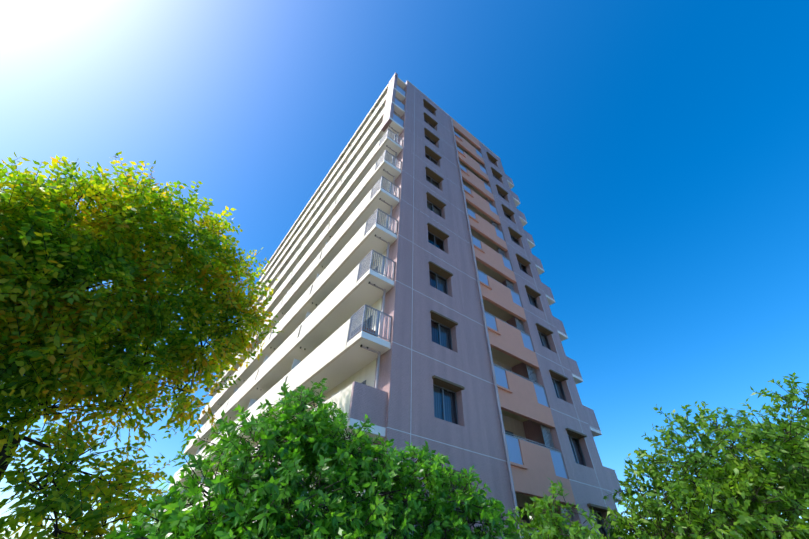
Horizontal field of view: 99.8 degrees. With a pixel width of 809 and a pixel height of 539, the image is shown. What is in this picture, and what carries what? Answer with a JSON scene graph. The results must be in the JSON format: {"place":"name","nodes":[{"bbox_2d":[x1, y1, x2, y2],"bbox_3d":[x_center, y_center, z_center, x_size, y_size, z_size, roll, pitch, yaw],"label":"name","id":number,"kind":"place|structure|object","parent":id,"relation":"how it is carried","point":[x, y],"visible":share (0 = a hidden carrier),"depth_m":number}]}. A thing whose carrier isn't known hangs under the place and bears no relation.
{"place":"outdoors","nodes":[
{"label":"outdoors","id":0,"kind":"place"},
{"bbox_2d":[0,151,281,538],"bbox_3d":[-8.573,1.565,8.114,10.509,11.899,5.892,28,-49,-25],"label":"tree","id":1,"kind":"object","parent":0,"point":[93,528],"depth_m":8.65},
{"bbox_2d":[176,78,405,505],"bbox_3d":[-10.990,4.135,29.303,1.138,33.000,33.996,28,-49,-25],"label":"balcony soffits","id":2,"kind":"object","parent":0,"point":[355,358],"visible":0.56,"depth_m":20.72},
{"bbox_2d":[187,111,394,455],"bbox_3d":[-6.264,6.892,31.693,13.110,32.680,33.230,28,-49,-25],"label":"dark building interiors","id":3,"kind":"object","parent":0,"point":[361,345],"visible":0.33,"depth_m":20.43},
{"bbox_2d":[104,378,519,538],"bbox_3d":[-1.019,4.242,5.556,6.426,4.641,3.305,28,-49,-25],"label":"bush","id":4,"kind":"object","parent":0,"point":[320,453],"depth_m":5.49},
{"bbox_2d":[153,75,539,534],"bbox_3d":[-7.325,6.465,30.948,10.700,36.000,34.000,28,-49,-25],"label":"balcony ceilings","id":5,"kind":"structure","parent":0,"point":[333,347],"depth_m":21.17},
{"bbox_2d":[159,88,572,531],"bbox_3d":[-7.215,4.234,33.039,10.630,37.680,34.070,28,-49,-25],"label":"balcony railings","id":6,"kind":"object","parent":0,"point":[547,438],"visible":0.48,"depth_m":15.59},
{"bbox_2d":[360,326,377,336],"bbox_3d":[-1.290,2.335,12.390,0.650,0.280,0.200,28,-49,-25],"label":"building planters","id":7,"kind":"object","parent":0,"point":[370,330],"visible":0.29,"depth_m":12.33},
{"bbox_2d":[180,80,623,516],"bbox_3d":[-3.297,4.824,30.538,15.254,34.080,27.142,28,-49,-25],"label":"white building trim","id":8,"kind":"structure","parent":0,"point":[387,344],"depth_m":18.30},
{"bbox_2d":[0,0,808,538],"label":"sky","id":9,"kind":"structure","parent":0,"point":[654,153]},
{"bbox_2d":[393,85,566,537],"bbox_3d":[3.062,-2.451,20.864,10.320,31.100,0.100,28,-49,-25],"label":"glass balcony panels","id":10,"kind":"object","parent":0,"point":[514,452],"visible":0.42,"depth_m":17.24},
{"bbox_2d":[454,129,528,421],"bbox_3d":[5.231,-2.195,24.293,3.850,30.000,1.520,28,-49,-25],"label":"building bay soffits","id":11,"kind":"object","parent":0,"point":[505,316],"visible":0.15,"depth_m":22.17},
{"bbox_2d":[593,401,787,538],"bbox_3d":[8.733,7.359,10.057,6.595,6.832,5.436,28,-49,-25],"label":"tree","id":12,"kind":"object","parent":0,"point":[679,531],"depth_m":10.21},
{"label":"ground","id":13,"kind":"structure","parent":0,"visible":0},
{"bbox_2d":[348,72,623,538],"bbox_3d":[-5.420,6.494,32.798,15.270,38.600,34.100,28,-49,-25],"label":"building tile walls","id":14,"kind":"structure","parent":13,"relation":"on","point":[474,437],"depth_m":15.79},
{"bbox_2d":[361,97,522,537],"bbox_3d":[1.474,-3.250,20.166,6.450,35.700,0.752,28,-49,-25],"label":"drainpipes","id":15,"kind":"object","parent":14,"relation":"attached to","point":[498,402],"visible":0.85,"depth_m":15.13},
{"bbox_2d":[433,386,459,509],"bbox_3d":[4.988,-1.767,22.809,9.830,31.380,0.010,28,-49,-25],"label":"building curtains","id":16,"kind":"object","parent":14,"relation":"attached to","point":[439,404],"depth_m":12.90},
{"bbox_2d":[308,107,608,538],"bbox_3d":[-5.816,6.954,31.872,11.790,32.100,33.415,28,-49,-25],"label":"window frames","id":17,"kind":"structure","parent":14,"relation":"in","point":[442,395],"depth_m":16.42},
{"bbox_2d":[302,106,607,538],"bbox_3d":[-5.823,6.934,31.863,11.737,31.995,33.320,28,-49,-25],"label":"window glass","id":18,"kind":"object","parent":17,"relation":"in","point":[445,335],"visible":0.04,"depth_m":16.77},
{"bbox_2d":[410,105,609,516],"bbox_3d":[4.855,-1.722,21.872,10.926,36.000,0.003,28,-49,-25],"label":"building sealant joints","id":19,"kind":"object","parent":14,"relation":"attached to","point":[412,308],"visible":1,"depth_m":15.79},
{"bbox_2d":[452,119,575,504],"bbox_3d":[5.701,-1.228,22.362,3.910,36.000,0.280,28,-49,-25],"label":"balcony walls","id":20,"kind":"structure","parent":14,"relation":"attached to","point":[533,473],"depth_m":17.45},
{"bbox_2d":[423,99,607,511],"bbox_3d":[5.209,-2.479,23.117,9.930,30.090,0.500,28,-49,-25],"label":"window frames","id":21,"kind":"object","parent":14,"relation":"attached to","point":[440,318],"visible":0.83,"depth_m":20.52},
{"bbox_2d":[504,478,605,538],"bbox_3d":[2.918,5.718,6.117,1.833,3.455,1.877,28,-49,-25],"label":"bush","id":22,"kind":"object","parent":13,"relation":"on","point":[554,533],"depth_m":6.62},
{"bbox_2d":[651,372,808,538],"bbox_3d":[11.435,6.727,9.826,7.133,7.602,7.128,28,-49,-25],"label":"tree","id":23,"kind":"object","parent":13,"relation":"on","point":[783,482],"depth_m":9.88}
]}

